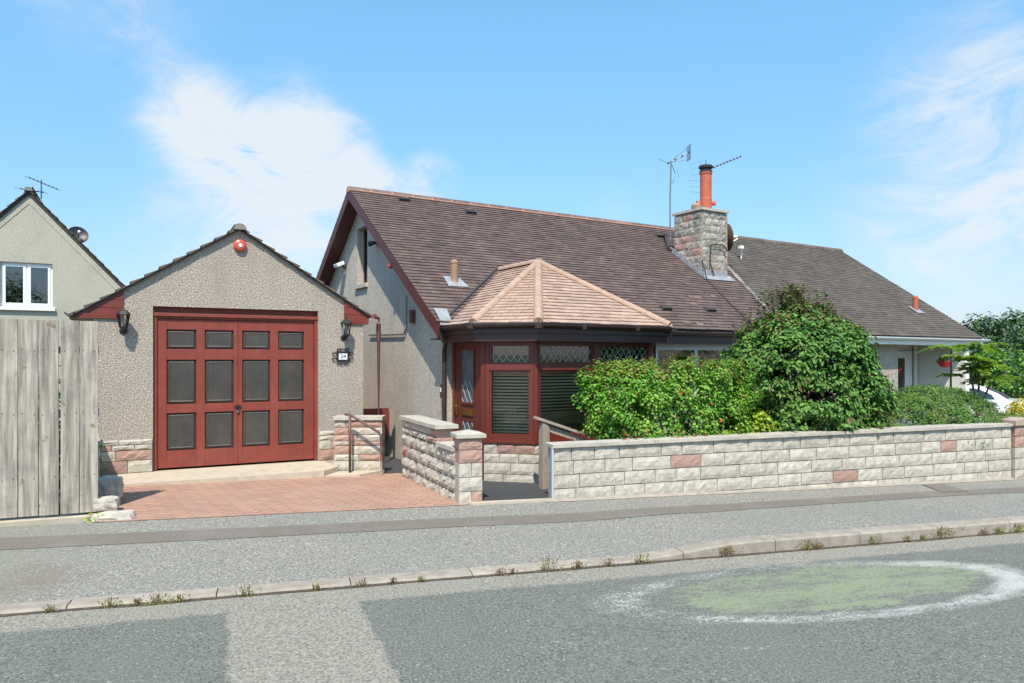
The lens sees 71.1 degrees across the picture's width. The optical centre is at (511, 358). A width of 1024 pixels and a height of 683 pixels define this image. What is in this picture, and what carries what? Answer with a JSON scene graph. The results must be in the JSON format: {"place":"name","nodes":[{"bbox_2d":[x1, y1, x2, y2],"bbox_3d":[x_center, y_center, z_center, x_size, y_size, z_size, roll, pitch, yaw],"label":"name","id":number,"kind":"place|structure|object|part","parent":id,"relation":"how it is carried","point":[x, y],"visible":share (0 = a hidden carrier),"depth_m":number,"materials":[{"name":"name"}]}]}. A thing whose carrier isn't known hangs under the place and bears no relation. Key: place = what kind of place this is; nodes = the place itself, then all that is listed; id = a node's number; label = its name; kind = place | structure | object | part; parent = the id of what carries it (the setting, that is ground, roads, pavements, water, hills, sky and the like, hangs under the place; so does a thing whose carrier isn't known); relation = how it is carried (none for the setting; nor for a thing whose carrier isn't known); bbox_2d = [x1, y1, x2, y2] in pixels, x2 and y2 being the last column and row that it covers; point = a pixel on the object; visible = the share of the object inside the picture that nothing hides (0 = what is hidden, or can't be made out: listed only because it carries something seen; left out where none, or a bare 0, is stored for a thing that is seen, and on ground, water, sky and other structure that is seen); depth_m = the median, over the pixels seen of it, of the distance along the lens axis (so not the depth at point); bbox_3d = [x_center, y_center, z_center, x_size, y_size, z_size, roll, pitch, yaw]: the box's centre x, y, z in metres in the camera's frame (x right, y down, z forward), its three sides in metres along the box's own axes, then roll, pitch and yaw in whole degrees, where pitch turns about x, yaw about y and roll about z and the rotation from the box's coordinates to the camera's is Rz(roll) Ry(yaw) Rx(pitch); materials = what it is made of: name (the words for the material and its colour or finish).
{"place":"outdoors","nodes":[
{"label":"outdoors","id":0,"kind":"place"},
{"bbox_2d":[60,460,337,490],"bbox_3d":[-3.937,1.536,9.247,3.272,0.128,1.015,0,0,-28],"label":"garage apron","id":1,"kind":"object","parent":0,"point":[300,469],"visible":0.53,"depth_m":9.22,"materials":[{"name":"concrete"}]},
{"bbox_2d":[88,473,467,522],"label":"driveway","id":2,"kind":"structure","parent":0,"point":[277,496],"depth_m":7.86,"materials":[{"name":"red brick"}]},
{"bbox_2d":[83,512,103,522],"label":"weed","id":3,"kind":"object","parent":2,"relation":"on","point":[89,519],"visible":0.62,"depth_m":6.56,"materials":[{"name":"green plant"}]},
{"bbox_2d":[98,475,123,497],"bbox_3d":[-4.178,1.327,7.402,0.291,0.241,0.317,0,0,-21],"label":"stone block","id":4,"kind":"object","parent":2,"relation":"on","point":[109,485],"depth_m":7.30,"materials":[{"name":"grey stone"}]},
{"bbox_2d":[89,509,135,522],"bbox_3d":[-3.730,1.500,6.696,0.399,0.137,0.294,0,0,-21],"label":"stone block","id":5,"kind":"object","parent":2,"relation":"on","point":[111,515],"depth_m":6.63,"materials":[{"name":"white stone"}]},
{"bbox_2d":[93,495,120,511],"bbox_3d":[-3.950,1.411,6.984,0.231,0.139,0.222,0,0,-21],"label":"stone block","id":6,"kind":"object","parent":5,"relation":"on","point":[105,503],"depth_m":6.90,"materials":[{"name":"grey stone"}]},
{"bbox_2d":[325,470,383,476],"bbox_3d":[-2.118,1.577,9.677,0.772,0.085,0.342,0,0,-11],"label":"step","id":7,"kind":"object","parent":2,"relation":"on","point":[348,474],"visible":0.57,"depth_m":9.60,"materials":[{"name":"concrete"}]},
{"bbox_2d":[345,413,381,472],"bbox_3d":[-2.003,1.181,9.658,0.517,0.897,0.046,0,0,5],"label":"metal handrail","id":8,"kind":"object","parent":2,"relation":"on","point":[350,415],"visible":0.82,"depth_m":9.66,"materials":[{"name":"metal"}]},
{"bbox_2d":[305,455,403,473],"bbox_3d":[-3.211,1.645,12.689,1.600,0.150,6.950,0,0,-31],"label":"side passage","id":9,"kind":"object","parent":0,"point":[393,465],"visible":0.07,"depth_m":10.93},
{"bbox_2d":[333,415,385,473],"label":"stub wall","id":10,"kind":"structure","parent":9,"relation":"on","point":[365,448],"depth_m":9.85,"materials":[{"name":"stone"}]},
{"bbox_2d":[0,398,1015,588],"bbox_3d":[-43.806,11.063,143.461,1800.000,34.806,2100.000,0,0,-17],"label":"ground","id":11,"kind":"structure","parent":0,"point":[202,467],"depth_m":11.52,"materials":[{"name":"grey concrete"}]},
{"bbox_2d":[0,319,98,526],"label":"timber fence","id":12,"kind":"object","parent":11,"relation":"on","point":[24,483],"visible":1,"depth_m":6.74,"materials":[{"name":"grey wood"}]},
{"bbox_2d":[0,187,125,423],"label":"gable house","id":13,"kind":"structure","parent":11,"relation":"on","point":[52,267],"depth_m":18.24,"materials":[{"name":"grey paint"}]},
{"bbox_2d":[0,262,52,307],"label":"window frame","id":14,"kind":"structure","parent":13,"relation":"in","point":[43,272],"depth_m":18.05,"materials":[{"name":"white plastic"}]},
{"bbox_2d":[15,176,60,198],"bbox_3d":[-12.350,-4.470,18.630,1.046,0.540,0.452,0,0,8],"label":"tv aerial","id":15,"kind":"object","parent":13,"relation":"on","point":[41,191],"visible":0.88,"depth_m":18.63,"materials":[{"name":"silver metal"}]},
{"bbox_2d":[69,226,88,242],"bbox_3d":[-11.480,-3.229,18.931,0.434,0.574,0.327,0,0,-7],"label":"satellite dish","id":16,"kind":"object","parent":13,"relation":"attached to","point":[81,234],"visible":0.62,"depth_m":19.01,"materials":[{"name":"grey metal"}]},
{"bbox_2d":[30,359,107,516],"bbox_3d":[-5.952,0.864,7.287,3.207,1.921,1.200,0,0,-23],"label":"hedge","id":17,"kind":"object","parent":11,"relation":"on","point":[100,459],"visible":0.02,"depth_m":7.66,"materials":[{"name":"green plant"}]},
{"bbox_2d":[79,434,100,512],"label":"side wall","id":18,"kind":"structure","parent":11,"relation":"on","point":[99,442],"depth_m":7.56,"materials":[{"name":"stone"}]},
{"bbox_2d":[64,223,380,474],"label":"garage","id":19,"kind":"structure","parent":11,"relation":"on","point":[221,351],"depth_m":9.80,"materials":[{"name":"stone"}]},
{"bbox_2d":[115,305,130,334],"bbox_3d":[-4.934,-0.493,9.091,0.176,0.374,0.216,0,0,-28],"label":"wall lantern","id":20,"kind":"object","parent":19,"relation":"attached to","point":[123,329],"depth_m":9.05,"materials":[{"name":"black metal"}]},
{"bbox_2d":[157,319,240,468],"bbox_3d":[-4.215,0.458,9.674,1.036,1.975,0.070,0,0,-28],"label":"door","id":21,"kind":"structure","parent":19,"relation":"in","point":[197,360],"depth_m":9.65,"materials":[{"name":"red wood"}]},
{"bbox_2d":[233,239,246,251],"bbox_3d":[-3.723,-1.555,9.807,0.170,0.170,0.070,0,0,-28],"label":"alarm bell","id":22,"kind":"object","parent":19,"relation":"attached to","point":[239,245],"visible":1,"depth_m":9.78,"materials":[{"name":"red plastic"}]},
{"bbox_2d":[238,321,313,463],"bbox_3d":[-3.336,0.458,10.147,1.028,1.975,0.045,0,0,-28],"label":"door","id":23,"kind":"structure","parent":19,"relation":"in","point":[276,359],"depth_m":10.12,"materials":[{"name":"red wood"}]},
{"bbox_2d":[332,348,353,364],"bbox_3d":[-2.474,-0.035,10.483,0.321,0.259,0.020,0,0,-28],"label":"number plaque","id":24,"kind":"object","parent":19,"relation":"attached to","point":[341,356],"visible":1,"depth_m":10.47,"materials":[{"name":"black metal"}]},
{"bbox_2d":[340,316,351,340],"bbox_3d":[-2.417,-0.443,10.406,0.176,0.374,0.216,0,0,-28],"label":"wall lantern","id":25,"kind":"object","parent":19,"relation":"attached to","point":[346,333],"depth_m":10.37,"materials":[{"name":"black metal"}]},
{"bbox_2d":[399,415,457,500],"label":"boundary wall","id":26,"kind":"structure","parent":11,"relation":"on","point":[428,453],"depth_m":8.56,"materials":[{"name":"stone"}]},
{"bbox_2d":[316,160,773,482],"bbox_3d":[1.118,-1.165,14.784,8.760,6.330,9.175,0,0,-31],"label":"bungalow","id":27,"kind":"object","parent":11,"relation":"on","point":[522,316],"visible":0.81,"depth_m":11.87,"materials":[{"name":"brown tile"}]},
{"bbox_2d":[333,261,346,267],"bbox_3d":[-3.370,-1.856,14.082,0.232,0.123,0.220,0,0,-31],"label":"flood light","id":28,"kind":"object","parent":27,"relation":"attached to","point":[342,263],"visible":1,"depth_m":13.99,"materials":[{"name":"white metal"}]},
{"bbox_2d":[364,229,366,282],"bbox_3d":[-2.645,-1.920,13.444,0.090,1.080,0.560,0,0,-31],"label":"window frame","id":29,"kind":"structure","parent":27,"relation":"in","point":[365,231],"depth_m":13.63,"materials":[{"name":"red plastic"}]},
{"bbox_2d":[368,241,377,246],"bbox_3d":[-2.408,-2.040,12.566,0.255,0.140,0.139,0,0,28],"label":"flood light","id":30,"kind":"object","parent":27,"relation":"attached to","point":[371,243],"visible":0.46,"depth_m":12.55,"materials":[{"name":"black metal"}]},
{"bbox_2d":[363,408,388,433],"bbox_3d":[-2.455,1.050,12.170,0.600,0.440,0.420,0,0,-31],"label":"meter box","id":31,"kind":"object","parent":27,"relation":"attached to","point":[374,411],"visible":0.19,"depth_m":12.09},
{"bbox_2d":[369,295,406,335],"bbox_3d":[-2.136,-0.703,12.202,0.024,0.634,1.694,0,0,-31],"label":"conduit","id":32,"kind":"object","parent":27,"relation":"attached to","point":[405,322],"visible":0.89,"depth_m":11.49,"materials":[{"name":"silver metal"}]},
{"bbox_2d":[409,310,414,322],"bbox_3d":[-1.566,-0.670,11.257,0.060,0.200,0.120,0,0,-31],"label":"meter sensor","id":33,"kind":"object","parent":27,"relation":"attached to","point":[411,316],"visible":1,"depth_m":11.21,"materials":[{"name":"plastic"}]},
{"bbox_2d":[453,342,479,430],"bbox_3d":[-0.619,0.690,9.913,0.115,1.930,0.752,0,0,-31],"label":"door","id":34,"kind":"structure","parent":27,"relation":"in","point":[467,405],"depth_m":9.89,"materials":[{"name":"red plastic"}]},
{"bbox_2d":[483,341,534,443],"bbox_3d":[-0.019,0.358,9.447,0.710,1.495,0.200,0,0,14],"label":"window frame","id":35,"kind":"structure","parent":27,"relation":"in","point":[495,368],"depth_m":9.47,"materials":[{"name":"red plastic"}]},
{"bbox_2d":[533,341,653,443],"bbox_3d":[1.143,0.358,9.890,2.092,1.495,0.200,0,0,-31],"label":"window frame","id":36,"kind":"structure","parent":27,"relation":"in","point":[546,368],"depth_m":9.70,"materials":[{"name":"red plastic"}]},
{"bbox_2d":[611,343,655,425],"bbox_3d":[1.913,0.358,11.409,0.200,1.495,1.012,0,0,-31],"label":"window frame","id":37,"kind":"structure","parent":27,"relation":"in","point":[621,349],"depth_m":11.53,"materials":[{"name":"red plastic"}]},
{"bbox_2d":[659,144,690,241],"bbox_3d":[3.532,-3.625,15.756,0.708,2.110,0.456,0,0,-2],"label":"tv aerial","id":38,"kind":"object","parent":27,"relation":"attached to","point":[671,161],"visible":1,"depth_m":15.65,"materials":[{"name":"silver metal"}]},
{"bbox_2d":[656,344,733,397],"bbox_3d":[3.161,0.210,13.033,1.970,1.480,0.520,0,0,-31],"label":"window frame","id":39,"kind":"structure","parent":27,"relation":"in","point":[681,351],"depth_m":12.75,"materials":[{"name":"white plastic"}]},
{"bbox_2d":[689,156,740,192],"bbox_3d":[4.569,-3.820,16.120,1.216,1.540,0.300,0,0,-11],"label":"tv aerial","id":40,"kind":"object","parent":27,"relation":"attached to","point":[714,167],"visible":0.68,"depth_m":16.09,"materials":[{"name":"silver metal"}]},
{"bbox_2d":[727,224,737,250],"bbox_3d":[4.766,-2.680,15.765,0.376,0.598,0.512,0,0,26],"label":"satellite dish","id":41,"kind":"object","parent":27,"relation":"attached to","point":[731,236],"visible":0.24,"depth_m":15.59,"materials":[{"name":"brown"}]},
{"bbox_2d":[545,422,1013,498],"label":"garden wall","id":42,"kind":"structure","parent":11,"relation":"on","point":[721,462],"depth_m":8.65,"materials":[{"name":"stone"}]},
{"bbox_2d":[727,236,990,424],"bbox_3d":[6.480,-0.343,18.833,7.355,5.686,7.774,0,0,-31],"label":"neighbouring bungalow","id":43,"kind":"object","parent":11,"relation":"on","point":[903,325],"visible":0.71,"depth_m":17.35,"materials":[{"name":"grey"}]},
{"bbox_2d":[898,364,903,372],"bbox_3d":[9.303,0.120,17.406,0.431,0.480,0.318,0,0,-1],"label":"hanging basket","id":44,"kind":"object","parent":43,"relation":"hanging from","point":[900,366],"visible":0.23,"depth_m":17.30,"materials":[{"name":"red"}]},
{"bbox_2d":[898,351,911,424],"bbox_3d":[9.666,0.900,17.814,0.950,2.200,0.063,0,0,-31],"label":"door","id":45,"kind":"structure","parent":43,"relation":"in","point":[904,357],"depth_m":17.90,"materials":[{"name":"white plastic"}]},
{"bbox_2d":[935,349,949,366],"bbox_3d":[10.272,-0.080,17.041,0.365,0.560,0.346,0,0,-31],"label":"hanging basket","id":46,"kind":"object","parent":43,"relation":"hanging from","point":[942,363],"visible":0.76,"depth_m":16.96,"materials":[{"name":"red"}]},
{"bbox_2d":[917,344,981,421],"bbox_3d":[7.283,0.683,11.933,0.816,1.861,0.814,0,0,13],"label":"sumac tree","id":47,"kind":"object","parent":11,"relation":"on","point":[951,374],"visible":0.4,"depth_m":11.89,"materials":[{"name":"green plant"}]},
{"bbox_2d":[940,342,1020,422],"bbox_3d":[7.603,0.679,11.619,1.195,1.900,0.968,0,0,-31],"label":"sumac tree","id":48,"kind":"object","parent":11,"relation":"on","point":[986,365],"visible":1,"depth_m":11.59,"materials":[{"name":"green plant"}]},
{"bbox_2d":[960,311,1023,380],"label":"broadleaf tree","id":49,"kind":"object","parent":11,"relation":"on","point":[997,333],"visible":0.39,"depth_m":51.12,"materials":[{"name":"green plant"}]},
{"bbox_2d":[969,384,1022,422],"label":"parked car","id":50,"kind":"object","parent":11,"relation":"on","point":[1002,400],"visible":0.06,"depth_m":21.46,"materials":[{"name":"white paint"}]},
{"bbox_3d":[14.117,1.036,21.692,0.860,0.340,0.155,0,0,36],"label":"side window","id":51,"kind":"part","parent":50,"relation":"part of","materials":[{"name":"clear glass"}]},
{"bbox_3d":[14.936,1.009,22.013,0.590,0.325,1.240,0,0,36],"label":"rear window","id":52,"kind":"part","parent":50,"relation":"part of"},
{"bbox_2d":[969,346,1023,399],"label":"broadleaf tree","id":53,"kind":"object","parent":11,"relation":"on","point":[1019,364],"visible":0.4,"depth_m":35.09,"materials":[{"name":"green plant"}]},
{"bbox_2d":[973,307,1023,395],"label":"broadleaf tree","id":54,"kind":"object","parent":11,"relation":"on","point":[1015,319],"visible":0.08,"depth_m":59.87,"materials":[{"name":"green plant"}]},
{"bbox_2d":[999,319,1023,393],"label":"broadleaf tree","id":55,"kind":"object","parent":11,"relation":"on","point":[1020,333],"visible":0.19,"depth_m":56.05,"materials":[{"name":"green plant"}]},
{"bbox_2d":[1003,396,1023,417],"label":"golden shrub","id":56,"kind":"object","parent":11,"relation":"on","point":[1016,406],"visible":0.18,"depth_m":14.10,"materials":[{"name":"yellow plant"}]},
{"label":"planting bed","id":57,"kind":"structure","parent":11,"relation":"on","visible":0},
{"bbox_2d":[571,352,765,439],"bbox_3d":[2.005,0.559,8.995,2.759,1.306,1.368,0,0,-17],"label":"fuchsia bush","id":58,"kind":"object","parent":57,"relation":"on","point":[703,410],"visible":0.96,"depth_m":8.61,"materials":[{"name":"green plant"}]},
{"bbox_2d":[746,408,778,432],"bbox_3d":[3.171,0.944,9.133,0.597,0.637,0.542,0,0,-17],"label":"lime shrub","id":59,"kind":"object","parent":57,"relation":"on","point":[760,421],"visible":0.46,"depth_m":8.98,"materials":[{"name":"green plant"}]},
{"bbox_2d":[714,279,900,437],"bbox_3d":[3.990,0.103,9.955,2.420,2.426,2.336,0,0,-17],"label":"evergreen shrub","id":60,"kind":"object","parent":57,"relation":"on","point":[778,334],"visible":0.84,"depth_m":9.23,"materials":[{"name":"green plant"}]},
{"bbox_2d":[883,382,1023,446],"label":"juniper","id":61,"kind":"object","parent":57,"relation":"on","point":[913,399],"visible":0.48,"depth_m":9.98,"materials":[{"name":"green plant"}]},
{"bbox_2d":[0,532,1023,682],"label":"road","id":62,"kind":"structure","parent":0,"point":[950,610],"depth_m":4.38,"materials":[{"name":"grey asphalt"}]},
{"bbox_2d":[0,516,1023,613],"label":"kerb","id":63,"kind":"structure","parent":62,"relation":"on","point":[786,541],"depth_m":5.93,"materials":[{"name":"concrete"}]},
{"bbox_2d":[0,531,1023,616],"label":"channel grit","id":64,"kind":"object","parent":62,"relation":"on","point":[269,593],"visible":1,"depth_m":5.37,"materials":[{"name":"gravel"}]},
{"bbox_2d":[41,604,58,613],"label":"weed","id":65,"kind":"object","parent":64,"relation":"on","point":[48,609],"visible":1,"depth_m":4.59,"materials":[{"name":"green plant"}]},
{"bbox_2d":[98,597,122,608],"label":"weed","id":66,"kind":"object","parent":64,"relation":"on","point":[109,602],"visible":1,"depth_m":4.69,"materials":[{"name":"green plant"}]},
{"bbox_2d":[130,596,142,605],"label":"weed","id":67,"kind":"object","parent":64,"relation":"on","point":[137,602],"visible":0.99,"depth_m":4.73,"materials":[{"name":"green plant"}]},
{"bbox_2d":[143,593,170,604],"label":"weed","id":68,"kind":"object","parent":64,"relation":"on","point":[157,597],"visible":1,"depth_m":4.77,"materials":[{"name":"green plant"}]},
{"bbox_2d":[171,593,189,601],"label":"weed","id":69,"kind":"object","parent":64,"relation":"on","point":[180,599],"visible":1,"depth_m":4.81,"materials":[{"name":"green plant"}]},
{"bbox_2d":[231,585,260,597],"bbox_3d":[-1.831,1.602,4.934,0.195,0.090,0.060,0,0,-17],"label":"weed","id":70,"kind":"object","parent":64,"relation":"on","point":[243,592],"visible":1,"depth_m":4.93,"materials":[{"name":"green plant"}]},
{"bbox_2d":[312,582,323,590],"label":"weed","id":71,"kind":"object","parent":64,"relation":"on","point":[316,586],"visible":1,"depth_m":5.07,"materials":[{"name":"green plant"}]},
{"bbox_2d":[353,578,369,587],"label":"weed","id":72,"kind":"object","parent":64,"relation":"on","point":[356,584],"visible":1,"depth_m":5.16,"materials":[{"name":"green plant"}]},
{"bbox_2d":[495,567,506,575],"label":"weed","id":73,"kind":"object","parent":64,"relation":"on","point":[501,572],"visible":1,"depth_m":5.46,"materials":[{"name":"orange plant"}]},
{"bbox_2d":[506,556,575,572],"bbox_3d":[0.223,1.607,5.561,0.586,0.134,0.071,0,0,-17],"label":"weed","id":74,"kind":"object","parent":64,"relation":"on","point":[548,564],"visible":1,"depth_m":5.58,"materials":[{"name":"green plant"}]},
{"bbox_2d":[572,560,588,569],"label":"weed","id":75,"kind":"object","parent":64,"relation":"on","point":[578,565],"visible":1,"depth_m":5.65,"materials":[{"name":"orange plant"}]},
{"bbox_2d":[600,557,618,567],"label":"weed","id":76,"kind":"object","parent":64,"relation":"on","point":[608,564],"visible":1,"depth_m":5.72,"materials":[{"name":"orange plant"}]},
{"bbox_2d":[629,552,650,563],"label":"weed","id":77,"kind":"object","parent":64,"relation":"on","point":[643,559],"visible":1,"depth_m":5.81,"materials":[{"name":"green plant"}]},
{"bbox_2d":[714,546,742,557],"bbox_3d":[1.820,1.624,6.045,0.306,0.099,0.064,0,0,-17],"label":"weed","id":78,"kind":"object","parent":64,"relation":"on","point":[726,550],"visible":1,"depth_m":6.04,"materials":[{"name":"orange plant"}]},
{"bbox_2d":[797,538,821,549],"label":"weed","id":79,"kind":"object","parent":64,"relation":"on","point":[808,544],"visible":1,"depth_m":6.28,"materials":[{"name":"green plant"}]},
{"bbox_2d":[865,535,881,544],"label":"weed","id":80,"kind":"object","parent":64,"relation":"on","point":[874,542],"visible":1,"depth_m":6.49,"materials":[{"name":"green plant"}]},
{"bbox_2d":[932,526,964,538],"bbox_3d":[4.084,1.632,6.736,0.459,0.139,0.080,0,0,-17],"label":"weed","id":81,"kind":"object","parent":64,"relation":"on","point":[942,536],"visible":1,"depth_m":6.73,"materials":[{"name":"green plant"}]},
{"bbox_2d":[977,527,991,535],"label":"weed","id":82,"kind":"object","parent":64,"relation":"on","point":[983,531],"visible":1,"depth_m":6.87,"materials":[{"name":"orange plant"}]},
{"bbox_2d":[992,526,1006,534],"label":"weed","id":83,"kind":"object","parent":64,"relation":"on","point":[998,531],"visible":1,"depth_m":6.93,"materials":[{"name":"green plant"}]},
{"bbox_2d":[1011,523,1023,532],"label":"weed","id":84,"kind":"object","parent":64,"relation":"on","point":[1017,530],"visible":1,"depth_m":7.00,"materials":[{"name":"green plant"}]},
{"bbox_2d":[0,479,1023,603],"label":"pavement","id":85,"kind":"structure","parent":0,"point":[45,574],"depth_m":6.26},
{"bbox_2d":[0,484,1023,549],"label":"pavement tar strip","id":86,"kind":"object","parent":85,"relation":"on","point":[121,538],"visible":1,"depth_m":6.75,"materials":[{"name":"grey asphalt"}]},
{"bbox_2d":[470,477,1019,504],"bbox_3d":[4.452,1.590,9.014,10.220,0.156,0.138,0,0,-17],"label":"wall footing","id":87,"kind":"object","parent":85,"relation":"on","point":[656,495],"depth_m":8.34,"materials":[{"name":"concrete"}]},
{"bbox_2d":[990,416,1023,478],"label":"gate pillar","id":88,"kind":"structure","parent":85,"relation":"on","point":[1017,450],"depth_m":9.73,"materials":[{"name":"stone"}]},
{"bbox_2d":[0,0,1023,328],"label":"sky","id":89,"kind":"structure","parent":0,"point":[888,134],"materials":[{"name":"blue"}]},
{"bbox_2d":[481,480,547,500],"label":"path","id":90,"kind":"structure","parent":0,"point":[493,490],"depth_m":8.50,"materials":[{"name":"grey concrete"}]},
{"bbox_2d":[450,429,485,504],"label":"gate pillar","id":91,"kind":"structure","parent":90,"relation":"on","point":[468,464],"depth_m":7.57,"materials":[{"name":"stone"}]},
{"bbox_2d":[533,416,591,488],"bbox_3d":[0.620,1.187,8.813,0.733,0.985,0.126,0,0,-13],"label":"wooden handrail","id":92,"kind":"object","parent":90,"relation":"on","point":[545,429],"visible":0.71,"depth_m":8.73,"materials":[{"name":"grey wood"}]},
{"bbox_2d":[738,245,743,258],"bbox_3d":[5.411,-2.522,16.897,0.154,0.291,0.116,0,0,-31],"label":"vent pipe","id":93,"kind":"object","parent":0,"point":[741,247],"visible":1,"depth_m":16.85,"materials":[{"name":"white plastic"}]}
]}

